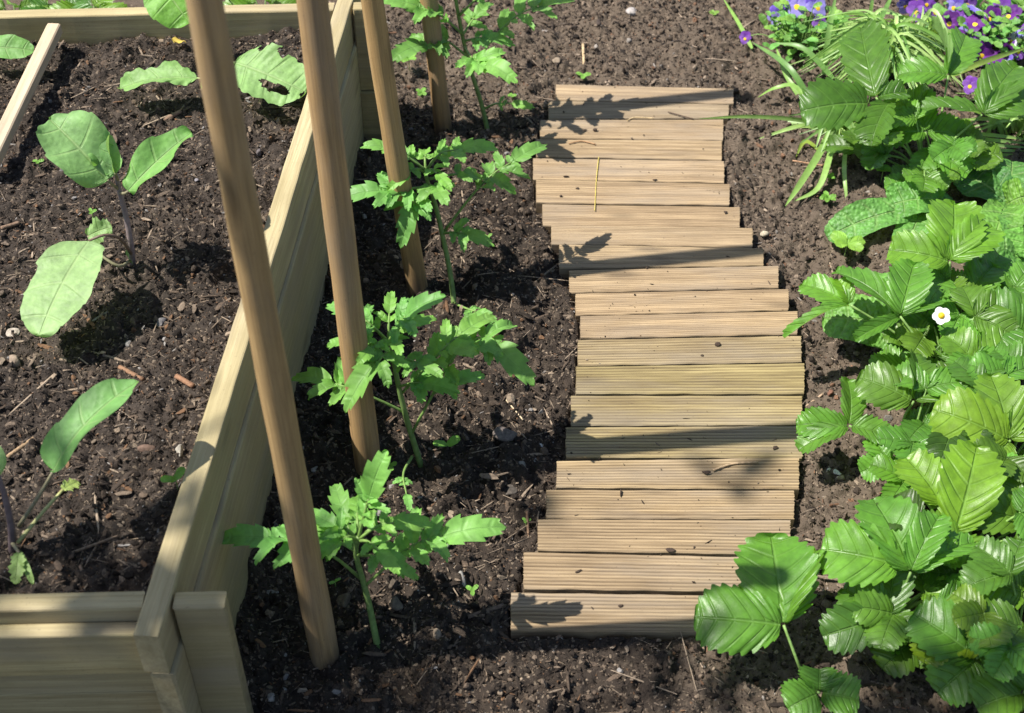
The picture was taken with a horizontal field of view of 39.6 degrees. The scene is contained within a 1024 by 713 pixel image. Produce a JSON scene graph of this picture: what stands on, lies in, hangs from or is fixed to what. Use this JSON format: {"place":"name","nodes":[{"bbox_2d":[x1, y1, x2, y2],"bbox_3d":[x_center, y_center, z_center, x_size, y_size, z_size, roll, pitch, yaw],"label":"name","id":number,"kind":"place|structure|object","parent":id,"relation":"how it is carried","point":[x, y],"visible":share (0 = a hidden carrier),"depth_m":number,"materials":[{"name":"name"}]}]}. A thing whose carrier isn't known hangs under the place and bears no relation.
{"place":"outdoors","nodes":[
{"label":"outdoors","id":0,"kind":"place"},
{"bbox_2d":[3,0,1023,712],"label":"garden soil","id":1,"kind":"structure","parent":0,"point":[523,478],"depth_m":2.34,"materials":[{"name":"soil"}]},
{"bbox_2d":[0,0,47,9],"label":"leafy plant","id":2,"kind":"object","parent":1,"relation":"on","point":[25,3],"visible":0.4,"depth_m":3.00,"materials":[{"name":"green plant"}]},
{"bbox_2d":[19,0,92,9],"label":"leafy plant","id":3,"kind":"object","parent":1,"relation":"on","point":[82,4],"visible":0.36,"depth_m":3.00,"materials":[{"name":"green plant"}]},
{"bbox_2d":[47,0,128,8],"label":"leafy plant","id":4,"kind":"object","parent":1,"relation":"on","point":[62,4],"visible":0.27,"depth_m":3.00,"materials":[{"name":"green plant"}]},
{"bbox_2d":[143,0,188,28],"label":"leafy plant","id":5,"kind":"object","parent":1,"relation":"on","point":[170,14],"visible":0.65,"depth_m":2.56,"materials":[{"name":"green plant"}]},
{"bbox_2d":[0,0,381,712],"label":"raised bed","id":6,"kind":"object","parent":1,"relation":"on","point":[166,642],"visible":0.56,"depth_m":1.88,"materials":[{"name":"brown wood"}]},
{"bbox_2d":[0,26,306,594],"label":"bed soil","id":7,"kind":"structure","parent":6,"relation":"in","point":[108,334],"depth_m":2.18,"materials":[{"name":"soil"}]},
{"bbox_2d":[0,221,19,229],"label":"twig","id":8,"kind":"object","parent":7,"relation":"on","point":[10,225],"visible":1,"depth_m":2.33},
{"bbox_2d":[6,328,19,336],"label":"pebble","id":9,"kind":"object","parent":7,"relation":"on","point":[8,332],"visible":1,"depth_m":2.13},
{"bbox_2d":[9,355,20,366],"bbox_3d":[-0.731,0.007,2.089,0.015,0.021,0.022,-22,48,-22],"label":"pebble","id":10,"kind":"object","parent":7,"relation":"on","point":[15,360],"visible":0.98,"depth_m":2.08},
{"bbox_2d":[0,34,33,58],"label":"aubergine plant","id":11,"kind":"object","parent":7,"relation":"on","point":[12,46],"visible":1,"depth_m":2.60,"materials":[{"name":"green plant"}]},
{"bbox_2d":[6,437,33,458],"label":"twig","id":12,"kind":"object","parent":7,"relation":"on","point":[15,451],"visible":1,"depth_m":1.95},
{"bbox_2d":[0,23,62,164],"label":"wooden batten","id":13,"kind":"object","parent":7,"relation":"on","point":[19,102],"visible":1,"depth_m":2.53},
{"bbox_2d":[33,159,43,166],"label":"weed seedling","id":14,"kind":"object","parent":7,"relation":"on","point":[38,161],"visible":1,"depth_m":2.43,"materials":[{"name":"green plant"}]},
{"bbox_2d":[0,378,137,583],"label":"aubergine plant","id":15,"kind":"object","parent":7,"relation":"on","point":[92,407],"visible":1,"depth_m":1.78,"materials":[{"name":"green plant"}]},
{"bbox_2d":[89,208,96,217],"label":"weed seedling","id":16,"kind":"object","parent":7,"relation":"on","point":[92,211],"visible":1,"depth_m":2.30,"materials":[{"name":"green plant"}]},
{"bbox_2d":[72,535,117,552],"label":"twig","id":17,"kind":"object","parent":7,"relation":"on","point":[96,543],"visible":1,"depth_m":1.85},
{"bbox_2d":[20,110,193,336],"bbox_3d":[-0.635,-0.200,2.119,0.182,0.285,0.338,25,49,24],"label":"aubergine plant","id":18,"kind":"object","parent":7,"relation":"on","point":[79,147],"visible":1,"depth_m":2.09,"materials":[{"name":"green plant"}]},
{"bbox_2d":[118,365,144,380],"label":"twig","id":19,"kind":"object","parent":7,"relation":"on","point":[128,371],"visible":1,"depth_m":2.07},
{"bbox_2d":[137,444,155,451],"bbox_3d":[-0.504,0.128,1.964,0.026,0.011,0.011,0,44,0],"label":"pebble","id":20,"kind":"object","parent":7,"relation":"on","point":[143,447],"visible":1,"depth_m":1.96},
{"bbox_2d":[155,317,166,327],"bbox_3d":[-0.532,-0.052,2.158,0.013,0.015,0.019,23,48,22],"label":"pebble","id":21,"kind":"object","parent":7,"relation":"on","point":[161,321],"visible":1,"depth_m":2.15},
{"bbox_2d":[163,109,181,119],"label":"twig","id":22,"kind":"object","parent":7,"relation":"on","point":[176,113],"visible":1,"depth_m":2.56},
{"bbox_2d":[160,466,185,489],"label":"weed seedling","id":23,"kind":"object","parent":7,"relation":"on","point":[179,473],"visible":1,"depth_m":1.89,"materials":[{"name":"green plant"}]},
{"bbox_2d":[171,37,185,42],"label":"fallen leaf","id":24,"kind":"object","parent":7,"relation":"on","point":[175,40],"visible":1,"depth_m":2.67,"materials":[{"name":"yellow plant"}]},
{"bbox_2d":[175,444,182,456],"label":"pebble","id":25,"kind":"object","parent":7,"relation":"on","point":[179,448],"visible":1,"depth_m":1.96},
{"bbox_2d":[174,374,194,388],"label":"twig","id":26,"kind":"object","parent":7,"relation":"on","point":[185,381],"visible":1,"depth_m":2.05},
{"bbox_2d":[117,43,306,105],"bbox_3d":[-0.528,-0.492,2.539,0.345,0.113,0.110,6,44,6],"label":"aubergine plant","id":27,"kind":"object","parent":7,"relation":"on","point":[255,65],"visible":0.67,"depth_m":2.52,"materials":[{"name":"green plant"}]},
{"bbox_2d":[256,148,261,155],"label":"pebble","id":28,"kind":"object","parent":7,"relation":"on","point":[258,152],"visible":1,"depth_m":2.47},
{"bbox_2d":[223,0,296,4],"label":"leafy plant","id":29,"kind":"object","parent":1,"relation":"on","point":[239,2],"visible":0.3,"depth_m":3.01,"materials":[{"name":"green plant"}]},
{"bbox_2d":[185,0,339,669],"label":"wooden stake","id":30,"kind":"object","parent":1,"relation":"on","point":[214,58],"visible":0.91,"depth_m":1.54,"materials":[{"name":"brown wood"}]},
{"bbox_2d":[329,578,340,586],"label":"weed seedling","id":31,"kind":"object","parent":1,"relation":"on","point":[335,581],"visible":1,"depth_m":2.07,"materials":[{"name":"green plant"}]},
{"bbox_2d":[296,0,379,475],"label":"wooden stake","id":32,"kind":"object","parent":1,"relation":"on","point":[320,68],"visible":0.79,"depth_m":1.89,"materials":[{"name":"brown wood"}]},
{"bbox_2d":[337,593,350,607],"bbox_3d":[-0.245,0.354,2.063,0.018,0.014,0.026,12,45,13],"label":"pebble","id":33,"kind":"object","parent":1,"relation":"on","point":[344,599],"visible":1,"depth_m":2.06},
{"bbox_2d":[222,450,506,648],"bbox_3d":[-0.202,0.256,1.944,0.388,0.354,0.166,5,44,5],"label":"tomato plant","id":34,"kind":"object","parent":1,"relation":"on","point":[333,530],"visible":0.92,"depth_m":1.90,"materials":[{"name":"green plant"}]},
{"bbox_2d":[388,579,397,589],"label":"pebble","id":35,"kind":"object","parent":1,"relation":"on","point":[393,584],"visible":1,"depth_m":2.09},
{"bbox_2d":[389,461,396,472],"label":"weed seedling","id":36,"kind":"object","parent":1,"relation":"on","point":[392,464],"visible":0.78,"depth_m":2.23,"materials":[{"name":"green plant"}]},
{"bbox_2d":[361,0,427,295],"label":"wooden stake","id":37,"kind":"object","parent":1,"relation":"on","point":[381,62],"visible":0.72,"depth_m":2.32,"materials":[{"name":"brown wood"}]},
{"bbox_2d":[389,596,403,610],"bbox_3d":[-0.168,0.359,2.058,0.022,0.017,0.019,33,53,30],"label":"pebble","id":38,"kind":"object","parent":1,"relation":"on","point":[395,604],"visible":1,"depth_m":2.05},
{"bbox_2d":[401,53,416,70],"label":"weed seedling","id":39,"kind":"object","parent":1,"relation":"on","point":[412,57],"visible":0.66,"depth_m":3.05,"materials":[{"name":"green plant"}]},
{"bbox_2d":[291,291,535,510],"bbox_3d":[-0.143,0.039,2.179,0.322,0.352,0.255,-24,49,-23],"label":"tomato plant","id":40,"kind":"object","parent":1,"relation":"on","point":[449,343],"visible":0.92,"depth_m":2.13,"materials":[{"name":"green plant"}]},
{"bbox_2d":[416,87,426,97],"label":"weed seedling","id":41,"kind":"object","parent":1,"relation":"on","point":[421,91],"visible":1,"depth_m":3.02,"materials":[{"name":"green plant"}]},
{"bbox_2d":[420,0,451,134],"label":"wooden stake","id":42,"kind":"object","parent":1,"relation":"on","point":[432,32],"visible":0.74,"depth_m":2.83,"materials":[{"name":"brown wood"}]},
{"bbox_2d":[433,435,459,446],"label":"weed seedling","id":43,"kind":"object","parent":1,"relation":"on","point":[453,440],"visible":1,"depth_m":2.28,"materials":[{"name":"green plant"}]},
{"bbox_2d":[350,137,546,322],"bbox_3d":[-0.117,-0.262,2.511,0.288,0.317,0.285,14,46,14],"label":"tomato plant","id":44,"kind":"object","parent":1,"relation":"on","point":[387,196],"visible":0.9,"depth_m":2.42,"materials":[{"name":"green plant"}]},
{"bbox_2d":[458,571,465,586],"bbox_3d":[-0.073,0.332,2.082,0.018,0.038,0.024,-25,49,-24],"label":"pebble","id":45,"kind":"object","parent":1,"relation":"on","point":[463,579],"visible":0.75,"depth_m":2.07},
{"bbox_2d":[466,584,478,595],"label":"weed seedling","id":46,"kind":"object","parent":1,"relation":"on","point":[472,589],"visible":1,"depth_m":2.06,"materials":[{"name":"green plant"}]},
{"bbox_2d":[384,0,573,129],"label":"tomato plant","id":47,"kind":"object","parent":1,"relation":"on","point":[491,61],"visible":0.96,"depth_m":2.78,"materials":[{"name":"green plant"}]},
{"bbox_2d":[468,603,503,618],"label":"twig","id":48,"kind":"object","parent":1,"relation":"on","point":[490,609],"visible":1,"depth_m":2.05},
{"bbox_2d":[492,426,516,441],"bbox_3d":[-0.014,0.127,2.296,0.039,0.011,0.027,16,46,16],"label":"pebble","id":49,"kind":"object","parent":1,"relation":"on","point":[500,433],"visible":1,"depth_m":2.29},
{"bbox_2d":[506,484,517,494],"bbox_3d":[-0.003,0.214,2.251,0.023,0.016,0.023,0,44,0],"label":"pebble","id":50,"kind":"object","parent":1,"relation":"on","point":[511,489],"visible":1,"depth_m":2.24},
{"bbox_2d":[526,511,529,535],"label":"twig","id":51,"kind":"object","parent":1,"relation":"on","point":[527,520],"visible":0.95,"depth_m":2.19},
{"bbox_2d":[552,57,559,63],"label":"pebble","id":52,"kind":"object","parent":1,"relation":"on","point":[556,59],"visible":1,"depth_m":3.14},
{"bbox_2d":[576,72,590,78],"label":"weed seedling","id":53,"kind":"object","parent":1,"relation":"on","point":[583,76],"visible":1,"depth_m":3.06,"materials":[{"name":"green plant"}]},
{"bbox_2d":[582,43,585,70],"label":"twig","id":54,"kind":"object","parent":1,"relation":"on","point":[583,55],"visible":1,"depth_m":3.16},
{"bbox_2d":[510,592,702,641],"bbox_3d":[0.180,0.376,2.050,0.366,0.027,0.067,1,44,1],"label":"decking plank","id":55,"kind":"object","parent":1,"relation":"on","point":[576,615],"visible":0.74,"depth_m":2.04,"materials":[{"name":"wood"}]},
{"bbox_2d":[533,158,724,187],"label":"decking plank","id":56,"kind":"object","parent":1,"relation":"on","point":[672,171],"visible":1,"depth_m":2.81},
{"bbox_2d":[594,157,598,210],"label":"twig","id":57,"kind":"object","parent":56,"relation":"on","point":[596,183],"visible":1,"depth_m":2.78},
{"bbox_2d":[536,139,721,160],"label":"decking plank","id":58,"kind":"object","parent":1,"relation":"on","point":[678,150],"visible":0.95,"depth_m":2.86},
{"bbox_2d":[569,140,595,144],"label":"twig","id":59,"kind":"object","parent":58,"relation":"on","point":[582,141],"visible":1,"depth_m":2.87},
{"bbox_2d":[626,7,636,15],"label":"pebble","id":60,"kind":"object","parent":1,"relation":"on","point":[631,11],"visible":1,"depth_m":3.27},
{"bbox_2d":[523,552,740,594],"bbox_3d":[0.209,0.326,2.103,0.386,0.028,0.068,1,44,1],"label":"decking plank","id":61,"kind":"object","parent":1,"relation":"on","point":[620,574],"visible":0.79,"depth_m":2.09,"materials":[{"name":"wood"}]},
{"bbox_2d":[540,120,723,142],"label":"decking plank","id":62,"kind":"object","parent":1,"relation":"on","point":[704,130],"visible":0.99,"depth_m":2.91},
{"bbox_2d":[536,180,729,212],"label":"decking plank","id":63,"kind":"object","parent":1,"relation":"on","point":[550,192],"visible":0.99,"depth_m":2.75,"materials":[{"name":"wood"}]},
{"bbox_2d":[548,101,728,124],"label":"decking plank","id":64,"kind":"object","parent":1,"relation":"on","point":[575,110],"visible":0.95,"depth_m":2.96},
{"bbox_2d":[668,111,692,118],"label":"twig","id":65,"kind":"object","parent":64,"relation":"on","point":[679,115],"visible":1,"depth_m":2.94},
{"bbox_2d":[542,204,739,233],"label":"decking plank","id":66,"kind":"object","parent":1,"relation":"on","point":[641,216],"visible":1,"depth_m":2.71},
{"bbox_2d":[556,85,733,111],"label":"decking plank","id":67,"kind":"object","parent":1,"relation":"on","point":[628,94],"visible":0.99,"depth_m":3.00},
{"bbox_2d":[551,225,752,253],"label":"decking plank","id":68,"kind":"object","parent":1,"relation":"on","point":[708,237],"visible":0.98,"depth_m":2.66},
{"bbox_2d":[558,245,763,277],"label":"decking plank","id":69,"kind":"object","parent":1,"relation":"on","point":[583,257],"visible":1,"depth_m":2.62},
{"bbox_2d":[537,519,790,556],"bbox_3d":[0.231,0.279,2.152,0.386,0.028,0.066,0,44,0],"label":"decking plank","id":70,"kind":"object","parent":1,"relation":"on","point":[653,537],"visible":0.83,"depth_m":2.15,"materials":[{"name":"wood"}]},
{"bbox_2d":[547,85,792,596],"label":"soil crumbs","id":71,"kind":"object","parent":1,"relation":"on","point":[701,355],"visible":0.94,"depth_m":2.35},
{"bbox_2d":[546,490,794,528],"bbox_3d":[0.245,0.235,2.199,0.387,0.027,0.060,0,44,0],"label":"decking plank","id":72,"kind":"object","parent":1,"relation":"on","point":[667,505],"visible":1,"depth_m":2.19,"materials":[{"name":"wood"}]},
{"bbox_2d":[568,266,778,300],"bbox_3d":[0.295,-0.132,2.582,0.387,0.028,0.062,-1,44,-1],"label":"decking plank","id":73,"kind":"object","parent":1,"relation":"on","point":[664,280],"visible":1,"depth_m":2.57,"materials":[{"name":"wood"}]},
{"bbox_2d":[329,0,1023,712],"bbox_3d":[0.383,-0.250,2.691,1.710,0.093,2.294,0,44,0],"label":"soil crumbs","id":74,"kind":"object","parent":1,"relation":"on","point":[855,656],"visible":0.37,"depth_m":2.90,"materials":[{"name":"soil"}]},
{"bbox_2d":[556,458,799,498],"bbox_3d":[0.262,0.192,2.244,0.388,0.029,0.064,0,44,0],"label":"decking plank","id":75,"kind":"object","parent":1,"relation":"on","point":[689,475],"visible":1,"depth_m":2.23,"materials":[{"name":"wood"}]},
{"bbox_2d":[712,461,757,470],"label":"twig","id":76,"kind":"object","parent":75,"relation":"on","point":[734,463],"visible":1,"depth_m":2.25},
{"bbox_2d":[575,289,788,322],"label":"decking plank","id":77,"kind":"object","parent":1,"relation":"on","point":[686,302],"visible":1,"depth_m":2.53,"materials":[{"name":"wood"}]},
{"bbox_2d":[565,426,802,466],"bbox_3d":[0.279,0.145,2.292,0.388,0.027,0.070,0,44,0],"label":"decking plank","id":78,"kind":"object","parent":1,"relation":"on","point":[591,443],"visible":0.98,"depth_m":2.28,"materials":[{"name":"wood"}]},
{"bbox_2d":[570,396,801,426],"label":"decking plank","id":79,"kind":"object","parent":1,"relation":"on","point":[663,411],"visible":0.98,"depth_m":2.33,"materials":[{"name":"wood"}]},
{"bbox_2d":[580,311,797,339],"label":"decking plank","id":80,"kind":"object","parent":1,"relation":"on","point":[740,324],"visible":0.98,"depth_m":2.48,"materials":[{"name":"wood"}]},
{"bbox_2d":[577,336,801,366],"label":"decking plank","id":81,"kind":"object","parent":1,"relation":"on","point":[728,350],"visible":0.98,"depth_m":2.44,"materials":[{"name":"wood"}]},
{"bbox_2d":[575,363,804,400],"bbox_3d":[0.301,0.046,2.395,0.392,0.028,0.072,0,44,0],"label":"decking plank","id":82,"kind":"object","parent":1,"relation":"on","point":[784,379],"visible":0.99,"depth_m":2.38,"materials":[{"name":"wood"}]},
{"bbox_2d":[709,10,718,14],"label":"weed seedling","id":83,"kind":"object","parent":1,"relation":"on","point":[713,12],"visible":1,"depth_m":3.26,"materials":[{"name":"green plant"}]},
{"bbox_2d":[760,231,768,236],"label":"pebble","id":84,"kind":"object","parent":1,"relation":"on","point":[764,233],"visible":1,"depth_m":2.68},
{"bbox_2d":[694,532,860,712],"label":"strawberry plant","id":85,"kind":"object","parent":1,"relation":"on","point":[768,595],"visible":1,"depth_m":1.93,"materials":[{"name":"green plant"}]},
{"bbox_2d":[739,0,849,61],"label":"viola plant","id":86,"kind":"object","parent":1,"relation":"on","point":[784,17],"visible":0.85,"depth_m":3.10,"materials":[{"name":"green plant"}]},
{"bbox_2d":[699,0,903,205],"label":"bulb plant","id":87,"kind":"object","parent":1,"relation":"on","point":[786,67],"visible":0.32,"depth_m":2.89,"materials":[{"name":"green plant"}]},
{"bbox_2d":[793,160,823,166],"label":"twig","id":88,"kind":"object","parent":1,"relation":"on","point":[806,162],"visible":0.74,"depth_m":2.82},
{"bbox_2d":[820,191,835,202],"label":"weed seedling","id":89,"kind":"object","parent":1,"relation":"on","point":[826,196],"visible":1,"depth_m":2.72,"materials":[{"name":"green plant"}]},
{"bbox_2d":[827,389,833,395],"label":"pebble","id":90,"kind":"object","parent":1,"relation":"on","point":[830,392],"visible":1,"depth_m":2.37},
{"bbox_2d":[827,173,835,182],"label":"weed seedling","id":91,"kind":"object","parent":1,"relation":"on","point":[830,175],"visible":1,"depth_m":2.78,"materials":[{"name":"green plant"}]},
{"bbox_2d":[835,475,844,479],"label":"pebble","id":92,"kind":"object","parent":1,"relation":"on","point":[840,477],"visible":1,"depth_m":2.24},
{"bbox_2d":[830,230,864,256],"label":"weed seedling","id":93,"kind":"object","parent":1,"relation":"on","point":[840,239],"visible":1,"depth_m":2.60,"materials":[{"name":"green plant"}]},
{"bbox_2d":[790,0,975,104],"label":"bulb plant","id":94,"kind":"object","parent":1,"relation":"on","point":[906,39],"visible":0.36,"depth_m":2.97,"materials":[{"name":"green plant"}]},
{"bbox_2d":[876,164,891,182],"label":"weed seedling","id":95,"kind":"object","parent":1,"relation":"on","point":[884,168],"visible":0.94,"depth_m":2.73,"materials":[{"name":"green plant"}]},
{"bbox_2d":[824,181,954,242],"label":"primrose plant","id":96,"kind":"object","parent":1,"relation":"on","point":[864,217],"visible":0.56,"depth_m":2.63,"materials":[{"name":"green plant"}]},
{"bbox_2d":[817,7,962,85],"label":"bulb plant","id":97,"kind":"object","parent":1,"relation":"on","point":[925,16],"visible":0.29,"depth_m":3.02,"materials":[{"name":"green plant"}]},
{"bbox_2d":[822,272,959,356],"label":"plant","id":98,"kind":"object","parent":1,"relation":"on","point":[845,322],"visible":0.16,"depth_m":2.42,"materials":[{"name":"green plant"}]},
{"bbox_2d":[794,349,994,500],"bbox_3d":[0.608,0.100,2.208,0.291,0.177,0.263,24,49,23],"label":"strawberry plant","id":99,"kind":"object","parent":1,"relation":"on","point":[919,378],"visible":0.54,"depth_m":2.19,"materials":[{"name":"green plant"}]},
{"bbox_2d":[818,495,978,677],"bbox_3d":[0.537,0.325,1.973,0.240,0.186,0.276,0,44,0],"label":"strawberry plant","id":100,"kind":"object","parent":1,"relation":"on","point":[874,563],"visible":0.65,"depth_m":1.94,"materials":[{"name":"green plant"}]},
{"bbox_2d":[782,258,1019,380],"bbox_3d":[0.663,-0.047,2.356,0.379,0.176,0.272,19,47,19],"label":"strawberry plant","id":101,"kind":"object","parent":1,"relation":"on","point":[906,293],"visible":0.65,"depth_m":2.32,"materials":[{"name":"green plant"}]},
{"bbox_2d":[798,15,1023,199],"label":"strawberry plant","id":102,"kind":"object","parent":1,"relation":"on","point":[955,152],"visible":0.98,"depth_m":2.70,"materials":[{"name":"green plant"}]},
{"bbox_2d":[868,439,1023,607],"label":"strawberry plant","id":103,"kind":"object","parent":1,"relation":"on","point":[967,486],"visible":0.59,"depth_m":2.02,"materials":[{"name":"green plant"}]},
{"bbox_2d":[886,199,1023,356],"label":"strawberry plant","id":104,"kind":"object","parent":1,"relation":"on","point":[964,232],"visible":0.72,"depth_m":2.38,"materials":[{"name":"green plant"}]},
{"bbox_2d":[896,0,1023,68],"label":"viola plant","id":105,"kind":"object","parent":1,"relation":"on","point":[963,17],"visible":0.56,"depth_m":3.08,"materials":[{"name":"purple plant"}]},
{"bbox_2d":[905,535,1023,712],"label":"strawberry plant","id":106,"kind":"object","parent":1,"relation":"on","point":[976,612],"visible":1,"depth_m":1.86,"materials":[{"name":"green plant"}]},
{"bbox_2d":[905,328,1023,482],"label":"strawberry plant","id":107,"kind":"object","parent":1,"relation":"on","point":[990,397],"visible":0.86,"depth_m":2.12,"materials":[{"name":"green plant"}]},
{"bbox_2d":[949,48,1023,158],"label":"bulb plant","id":108,"kind":"object","parent":1,"relation":"on","point":[1016,124],"visible":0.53,"depth_m":2.87,"materials":[{"name":"green plant"}]},
{"bbox_2d":[953,159,1023,256],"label":"primrose plant","id":109,"kind":"object","parent":1,"relation":"on","point":[999,187],"visible":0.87,"depth_m":2.67,"materials":[{"name":"green plant"}]},
{"bbox_2d":[962,0,1023,93],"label":"viola plant","id":110,"kind":"object","parent":1,"relation":"on","point":[1015,36],"visible":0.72,"depth_m":3.04,"materials":[{"name":"purple plant"}]},
{"bbox_2d":[979,227,1023,263],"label":"primrose plant","id":111,"kind":"object","parent":1,"relation":"on","point":[1011,244],"visible":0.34,"depth_m":2.55,"materials":[{"name":"green plant"}]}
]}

